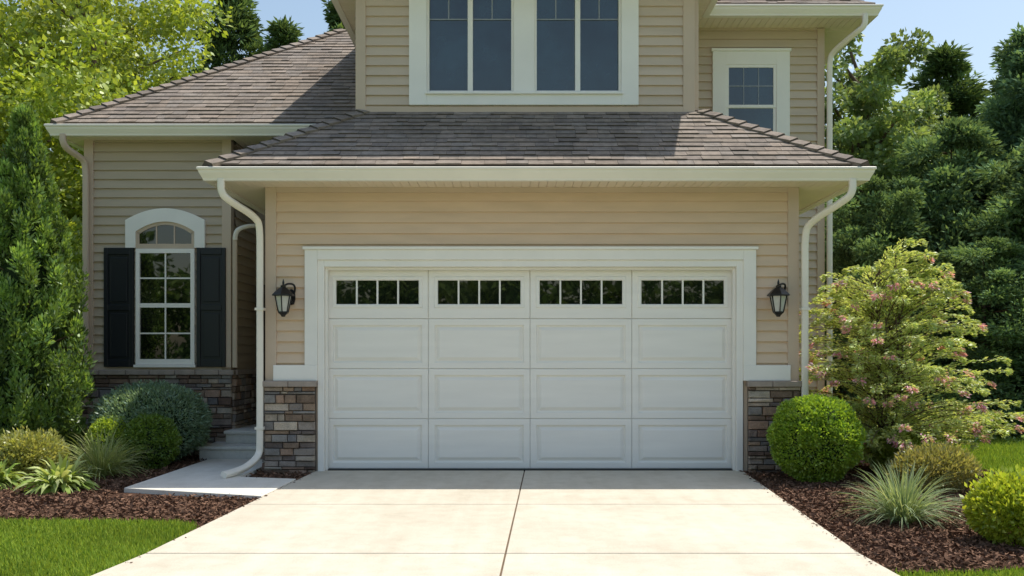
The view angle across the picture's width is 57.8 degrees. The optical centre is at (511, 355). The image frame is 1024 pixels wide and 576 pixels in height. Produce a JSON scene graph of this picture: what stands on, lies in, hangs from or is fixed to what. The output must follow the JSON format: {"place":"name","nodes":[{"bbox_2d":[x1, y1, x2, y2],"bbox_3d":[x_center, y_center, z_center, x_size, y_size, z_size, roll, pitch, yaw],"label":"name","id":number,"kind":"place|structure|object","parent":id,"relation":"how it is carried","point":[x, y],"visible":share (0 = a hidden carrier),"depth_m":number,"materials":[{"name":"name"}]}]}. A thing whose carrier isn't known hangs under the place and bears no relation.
{"place":"outdoors","nodes":[
{"label":"outdoors","id":0,"kind":"place"},
{"bbox_2d":[92,470,899,575],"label":"driveway","id":1,"kind":"structure","parent":0,"point":[565,523],"depth_m":7.20,"materials":[{"name":"concrete"}]},
{"bbox_2d":[89,142,746,470],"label":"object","id":2,"kind":"object","parent":1,"relation":"on","point":[744,427],"visible":0.09,"depth_m":11.01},
{"bbox_2d":[125,208,205,366],"bbox_3d":[-4.844,-0.951,12.955,1.108,2.220,0.090,0,0,0],"label":"arched window","id":3,"kind":"structure","parent":2,"relation":"attached to","point":[136,225],"depth_m":12.94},
{"bbox_2d":[104,248,225,366],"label":"shutters","id":4,"kind":"object","parent":3,"relation":"attached to","point":[119,307],"visible":1,"depth_m":12.94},
{"bbox_2d":[140,225,190,358],"bbox_3d":[-4.844,-0.896,12.964,0.740,1.879,0.001,0,0,0],"label":"glass","id":5,"kind":"object","parent":3,"relation":"in","point":[152,320],"visible":1,"depth_m":12.96,"materials":[{"name":"glass"}]},
{"bbox_2d":[125,208,205,366],"bbox_3d":[-4.844,-0.951,12.955,1.108,2.220,0.090,0,0,0],"label":"window frame","id":6,"kind":"structure","parent":3,"relation":"in","point":[138,221],"depth_m":12.94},
{"bbox_2d":[93,140,264,389],"bbox_3d":[-5.423,-0.996,15.360,3.835,4.120,6.332,0,0,-40],"label":"wing siding","id":7,"kind":"object","parent":2,"relation":"attached to","point":[131,178],"visible":0.34,"depth_m":12.99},
{"bbox_2d":[263,285,264,421],"bbox_3d":[-3.420,-0.031,14.143,0.960,2.110,0.055,0,0,0],"label":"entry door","id":8,"kind":"structure","parent":7,"relation":"attached to","point":[263,335],"depth_m":14.13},
{"bbox_2d":[84,0,824,395],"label":"corner boards","id":9,"kind":"object","parent":2,"relation":"attached to","point":[690,54],"visible":0.68,"depth_m":11.96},
{"bbox_2d":[59,134,237,367],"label":"tan downspouts","id":10,"kind":"object","parent":9,"relation":"attached to","point":[68,149],"visible":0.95,"depth_m":12.89,"materials":[{"name":"beige metal"}]},
{"bbox_2d":[50,0,875,165],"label":"shingle roof","id":11,"kind":"structure","parent":2,"relation":"on","point":[311,80],"depth_m":11.51,"materials":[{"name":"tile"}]},
{"bbox_2d":[44,0,883,214],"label":"gutters","id":12,"kind":"object","parent":2,"relation":"on","point":[210,175],"visible":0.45,"depth_m":10.44,"materials":[{"name":"white metal"}]},
{"bbox_2d":[67,0,861,209],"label":"soffit","id":13,"kind":"structure","parent":2,"relation":"attached to","point":[837,30],"depth_m":11.53,"materials":[{"name":"beige plastic"}]},
{"bbox_2d":[67,0,871,212],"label":"fascia","id":14,"kind":"structure","parent":13,"relation":"attached to","point":[341,9],"depth_m":13.17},
{"bbox_2d":[276,186,787,364],"bbox_3d":[0.237,-0.326,12.984,6.379,3.380,4.032,0,0,0],"label":"siding","id":15,"kind":"object","parent":2,"relation":"attached to","point":[760,220],"visible":0.53,"depth_m":10.98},
{"bbox_2d":[272,279,295,316],"bbox_3d":[-2.667,-0.676,10.839,0.237,0.440,0.305,0,0,0],"label":"wall lantern","id":16,"kind":"object","parent":15,"relation":"attached to","point":[285,298],"depth_m":10.77,"materials":[{"name":"black metal"}]},
{"bbox_2d":[767,279,789,316],"bbox_3d":[3.113,-0.676,10.839,0.237,0.440,0.305,0,0,0],"label":"wall lantern","id":17,"kind":"object","parent":15,"relation":"attached to","point":[778,294],"depth_m":10.77,"materials":[{"name":"black metal"}]},
{"bbox_2d":[217,13,867,478],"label":"downspouts","id":18,"kind":"object","parent":2,"relation":"attached to","point":[803,309],"visible":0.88,"depth_m":10.87,"materials":[{"name":"white metal"}]},
{"bbox_2d":[355,0,816,393],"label":"siding","id":19,"kind":"object","parent":2,"relation":"attached to","point":[660,52],"visible":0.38,"depth_m":11.99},
{"bbox_2d":[409,0,638,105],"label":"window","id":20,"kind":"structure","parent":19,"relation":"attached to","point":[523,92],"depth_m":11.94,"materials":[{"name":"white plastic"}]},
{"bbox_2d":[430,0,617,90],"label":"glass","id":21,"kind":"object","parent":20,"relation":"attached to","point":[492,55],"visible":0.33,"depth_m":12.05,"materials":[{"name":"blue glass"}]},
{"bbox_2d":[430,0,617,19],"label":"muntins","id":22,"kind":"object","parent":20,"relation":"attached to","point":[537,19],"visible":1,"depth_m":12.04,"materials":[{"name":"white plastic"}]},
{"bbox_2d":[409,0,638,105],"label":"window frame","id":23,"kind":"structure","parent":20,"relation":"in","point":[523,92],"depth_m":11.94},
{"bbox_2d":[711,48,791,135],"bbox_3d":[3.600,-3.881,13.960,1.200,1.490,0.080,0,0,0],"label":"side window","id":24,"kind":"structure","parent":19,"relation":"attached to","point":[724,60],"depth_m":13.94,"materials":[{"name":"white plastic"}]},
{"bbox_2d":[729,68,772,130],"bbox_3d":[3.600,-3.851,13.964,0.670,0.990,0.003,0,0,0],"label":"glass","id":25,"kind":"object","parent":24,"relation":"attached to","point":[762,117],"visible":0.8,"depth_m":13.96,"materials":[{"name":"blue glass"}]},
{"bbox_2d":[729,68,772,104],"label":"muntins","id":26,"kind":"object","parent":24,"relation":"attached to","point":[743,86],"visible":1,"depth_m":13.95,"materials":[{"name":"white plastic"}]},
{"bbox_2d":[711,48,791,135],"bbox_3d":[3.600,-3.881,13.960,1.200,1.490,0.080,0,0,0],"label":"window frame","id":27,"kind":"structure","parent":24,"relation":"in","point":[723,59],"depth_m":13.94,"materials":[{"name":"white plastic"}]},
{"bbox_2d":[500,472,524,575],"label":"driveway joint filler","id":28,"kind":"object","parent":1,"relation":"on","point":[511,529],"visible":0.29,"depth_m":7.22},
{"bbox_2d":[328,469,731,471],"bbox_3d":[0.217,1.368,11.125,4.884,0.032,0.150,0,0,0],"label":"door threshold","id":29,"kind":"object","parent":1,"relation":"on","point":[529,469],"depth_m":11.05,"materials":[{"name":"black metal"}]},
{"bbox_2d":[329,468,731,468],"bbox_3d":[0.217,1.357,11.129,4.864,0.014,0.022,0,0,0],"label":"weather seal","id":30,"kind":"object","parent":1,"relation":"on","point":[530,468],"visible":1,"depth_m":11.12,"materials":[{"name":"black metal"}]},
{"bbox_2d":[273,246,790,470],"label":"garage trim","id":31,"kind":"structure","parent":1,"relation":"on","point":[322,261],"depth_m":10.94,"materials":[{"name":"white wood"}]},
{"bbox_2d":[329,270,731,467],"bbox_3d":[0.217,0.154,11.128,4.884,2.400,0.044,0,0,0],"label":"garage door","id":32,"kind":"structure","parent":31,"relation":"in","point":[530,368],"depth_m":11.12,"materials":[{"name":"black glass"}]},
{"bbox_2d":[329,270,731,467],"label":"door panels","id":33,"kind":"structure","parent":32,"relation":"in","point":[428,383],"depth_m":11.12,"materials":[{"name":"white metal"}]},
{"bbox_2d":[0,402,1023,575],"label":"ground","id":34,"kind":"structure","parent":0,"point":[895,572],"depth_m":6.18,"materials":[{"name":"green plant"}]},
{"bbox_2d":[0,91,15,157],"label":"maple tree","id":35,"kind":"object","parent":34,"relation":"on","point":[7,123],"visible":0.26,"depth_m":22.45,"materials":[{"name":"green plant"}]},
{"bbox_2d":[65,218,81,286],"bbox_3d":[-8.053,-2.620,22.704,6.057,8.094,5.462,0,0,2],"label":"maple tree","id":36,"kind":"object","parent":34,"relation":"on","point":[78,242],"depth_m":20.94,"materials":[{"name":"green plant"}]},
{"bbox_2d":[0,0,193,358],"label":"maple tree","id":37,"kind":"object","parent":34,"relation":"on","point":[38,8],"visible":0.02,"depth_m":27.72,"materials":[{"name":"green plant"}]},
{"bbox_2d":[0,0,232,335],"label":"maple tree","id":38,"kind":"object","parent":34,"relation":"on","point":[100,82],"visible":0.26,"depth_m":23.46,"materials":[{"name":"green plant"}]},
{"bbox_2d":[124,459,295,499],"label":"walkway","id":39,"kind":"structure","parent":34,"relation":"on","point":[202,478],"depth_m":9.90,"materials":[{"name":"concrete"}]},
{"bbox_2d":[196,424,255,460],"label":"front steps","id":40,"kind":"structure","parent":34,"relation":"on","point":[239,443],"depth_m":12.20,"materials":[{"name":"concrete"}]},
{"bbox_2d":[188,0,264,72],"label":"pine tree","id":41,"kind":"object","parent":34,"relation":"on","point":[245,24],"visible":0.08,"depth_m":32.33,"materials":[{"name":"green plant"}]},
{"bbox_2d":[251,15,304,54],"bbox_3d":[-7.242,-4.725,31.262,9.301,13.974,8.420,0,0,42],"label":"pine tree","id":42,"kind":"object","parent":34,"relation":"on","point":[283,32],"visible":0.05,"depth_m":31.62,"materials":[{"name":"green plant"}]},
{"bbox_2d":[321,0,345,31],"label":"pine tree","id":43,"kind":"object","parent":34,"relation":"on","point":[333,19],"visible":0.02,"depth_m":33.60,"materials":[{"name":"green plant"}]},
{"bbox_2d":[84,378,798,470],"bbox_3d":[-1.421,0.839,11.544,9.636,1.150,1.828,0,0,14],"label":"stone backing","id":44,"kind":"object","parent":34,"relation":"on","point":[315,415],"visible":0.19,"depth_m":10.97,"materials":[{"name":"stone"}]},
{"bbox_2d":[0,453,1023,572],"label":"mulch bed","id":45,"kind":"object","parent":34,"relation":"on","point":[141,494],"visible":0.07,"depth_m":8.02,"materials":[{"name":"brown wood"}]},
{"bbox_2d":[0,427,13,435],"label":"yellow shrub","id":46,"kind":"object","parent":45,"relation":"on","point":[1,430],"visible":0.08,"depth_m":10.95,"materials":[{"name":"green plant"}]},
{"bbox_2d":[0,458,26,489],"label":"hosta plant","id":47,"kind":"object","parent":45,"relation":"on","point":[8,478],"visible":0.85,"depth_m":9.75,"materials":[{"name":"green plant"}]},
{"bbox_2d":[0,425,72,478],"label":"yellow shrub","id":48,"kind":"object","parent":45,"relation":"on","point":[27,449],"visible":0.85,"depth_m":10.24,"materials":[{"name":"green plant"}]},
{"bbox_2d":[0,103,97,461],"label":"arborvitae tree","id":49,"kind":"object","parent":45,"relation":"on","point":[42,378],"visible":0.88,"depth_m":11.34,"materials":[{"name":"green plant"}]},
{"bbox_2d":[11,451,102,495],"bbox_3d":[-4.661,1.186,9.550,0.840,0.441,0.905,0,0,35],"label":"hosta plant","id":50,"kind":"object","parent":45,"relation":"on","point":[64,475],"visible":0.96,"depth_m":9.44,"materials":[{"name":"green leaves"}]},
{"bbox_2d":[56,422,157,479],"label":"ornamental grass","id":51,"kind":"object","parent":45,"relation":"on","point":[105,461],"depth_m":10.52,"materials":[{"name":"green plant"}]},
{"bbox_2d":[84,413,130,467],"bbox_3d":[-4.915,1.070,11.478,0.714,0.737,0.714,0,0,0],"label":"boxwood shrub","id":52,"kind":"object","parent":45,"relation":"on","point":[107,424],"visible":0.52,"depth_m":11.26,"materials":[{"name":"green plant"}]},
{"bbox_2d":[87,378,213,462],"bbox_3d":[-4.681,0.860,12.045,1.587,1.200,1.600,0,0,0],"label":"juniper shrub","id":53,"kind":"object","parent":45,"relation":"on","point":[188,412],"visible":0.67,"depth_m":11.72,"materials":[{"name":"green plant"}]},
{"bbox_2d":[120,413,182,469],"bbox_3d":[-4.421,1.063,11.348,0.723,0.739,0.752,0,0,0],"label":"boxwood shrub","id":54,"kind":"object","parent":45,"relation":"on","point":[161,436],"visible":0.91,"depth_m":11.15,"materials":[{"name":"green plant"}]},
{"bbox_2d":[80,373,800,474],"bbox_3d":[-2.146,0.834,12.569,11.282,1.132,3.650,0,0,31],"label":"stone veneer","id":55,"kind":"object","parent":45,"relation":"on","point":[301,409],"visible":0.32,"depth_m":10.94,"materials":[{"name":"stone"}]},
{"bbox_2d":[89,369,801,386],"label":"stone caps","id":56,"kind":"object","parent":55,"relation":"on","point":[315,383],"visible":0.87,"depth_m":12.88,"materials":[{"name":"white stone"}]},
{"bbox_2d":[765,393,867,482],"bbox_3d":[3.351,0.918,10.225,1.084,1.028,1.098,0,0,0],"label":"boxwood shrub","id":57,"kind":"object","parent":45,"relation":"on","point":[811,437],"visible":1,"depth_m":9.91,"materials":[{"name":"green plant"}]},
{"bbox_2d":[864,424,930,472],"bbox_3d":[4.547,1.123,10.901,0.815,0.651,0.835,0,0,0],"label":"spirea shrub","id":58,"kind":"object","parent":45,"relation":"on","point":[888,453],"visible":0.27,"depth_m":10.70,"materials":[{"name":"green plant"}]},
{"bbox_2d":[831,459,964,530],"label":"ornamental grass","id":59,"kind":"object","parent":45,"relation":"on","point":[903,506],"depth_m":7.60,"materials":[{"name":"green plant"}]},
{"bbox_2d":[799,237,1023,465],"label":"flowering tree","id":60,"kind":"object","parent":45,"relation":"on","point":[871,374],"visible":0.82,"depth_m":10.83,"materials":[{"name":"green plant"}]},
{"bbox_2d":[887,437,983,491],"bbox_3d":[4.337,1.140,9.563,0.942,0.620,0.902,0,0,0],"label":"spirea shrub","id":61,"kind":"object","parent":45,"relation":"on","point":[943,460],"visible":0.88,"depth_m":9.33,"materials":[{"name":"green plant"}]},
{"bbox_2d":[959,463,1023,546],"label":"golden shrub","id":62,"kind":"object","parent":45,"relation":"on","point":[998,496],"visible":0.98,"depth_m":6.73,"materials":[{"name":"green plant"}]},
{"bbox_2d":[825,199,868,397],"bbox_3d":[6.208,-1.253,20.500,4.784,6.675,4.656,0,0,32],"label":"cedar tree","id":63,"kind":"object","parent":34,"relation":"on","point":[840,257],"depth_m":19.33,"materials":[{"name":"green plant"}]},
{"bbox_2d":[825,27,967,250],"bbox_3d":[9.235,-3.717,24.577,5.436,10.376,5.540,0,0,39],"label":"alder tree","id":64,"kind":"object","parent":34,"relation":"on","point":[864,95],"visible":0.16,"depth_m":23.37,"materials":[{"name":"green plant"}]},
{"bbox_2d":[864,83,976,173],"bbox_3d":[11.492,-3.108,26.364,4.986,9.131,4.893,0,0,-20],"label":"alder tree","id":65,"kind":"object","parent":34,"relation":"on","point":[939,106],"depth_m":25.90,"materials":[{"name":"green plant"}]},
{"bbox_2d":[825,174,1019,428],"bbox_3d":[7.190,-0.840,18.572,4.947,5.621,5.083,0,0,-1],"label":"cedar tree","id":66,"kind":"object","parent":34,"relation":"on","point":[889,224],"visible":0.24,"depth_m":17.78,"materials":[{"name":"green plant"}]},
{"bbox_2d":[825,115,1023,400],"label":"cedar tree","id":67,"kind":"object","parent":34,"relation":"on","point":[944,184],"visible":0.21,"depth_m":18.49,"materials":[{"name":"green plant"}]},
{"bbox_2d":[852,235,1023,443],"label":"cedar tree","id":68,"kind":"object","parent":34,"relation":"on","point":[993,283],"visible":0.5,"depth_m":16.06,"materials":[{"name":"green plant"}]},
{"bbox_2d":[891,40,993,156],"bbox_3d":[12.831,-3.592,26.402,9.355,11.374,10.334,0,0,-7],"label":"pine tree","id":69,"kind":"object","parent":34,"relation":"on","point":[946,68],"visible":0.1,"depth_m":27.01,"materials":[{"name":"green plant"}]},
{"bbox_2d":[929,22,1023,390],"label":"spruce tree","id":70,"kind":"object","parent":34,"relation":"on","point":[1002,113],"visible":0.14,"depth_m":20.05,"materials":[{"name":"green plant"}]},
{"bbox_2d":[947,137,1023,427],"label":"cedar tree","id":71,"kind":"object","parent":34,"relation":"on","point":[997,213],"visible":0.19,"depth_m":17.28,"materials":[{"name":"green plant"}]},
{"bbox_2d":[971,39,1018,148],"bbox_3d":[14.436,-3.734,27.475,10.334,11.699,9.355,0,0,-34],"label":"pine tree","id":72,"kind":"object","parent":34,"relation":"on","point":[993,86],"depth_m":27.94,"materials":[{"name":"green plant"}]},
{"bbox_2d":[1014,124,1023,224],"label":"cedar tree","id":73,"kind":"object","parent":34,"relation":"on","point":[1021,132],"visible":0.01,"depth_m":19.51,"materials":[{"name":"green plant"}]},
{"bbox_2d":[0,0,1023,151],"label":"sky","id":74,"kind":"structure","parent":0,"point":[978,24],"materials":[{"name":"blue"}]}
]}

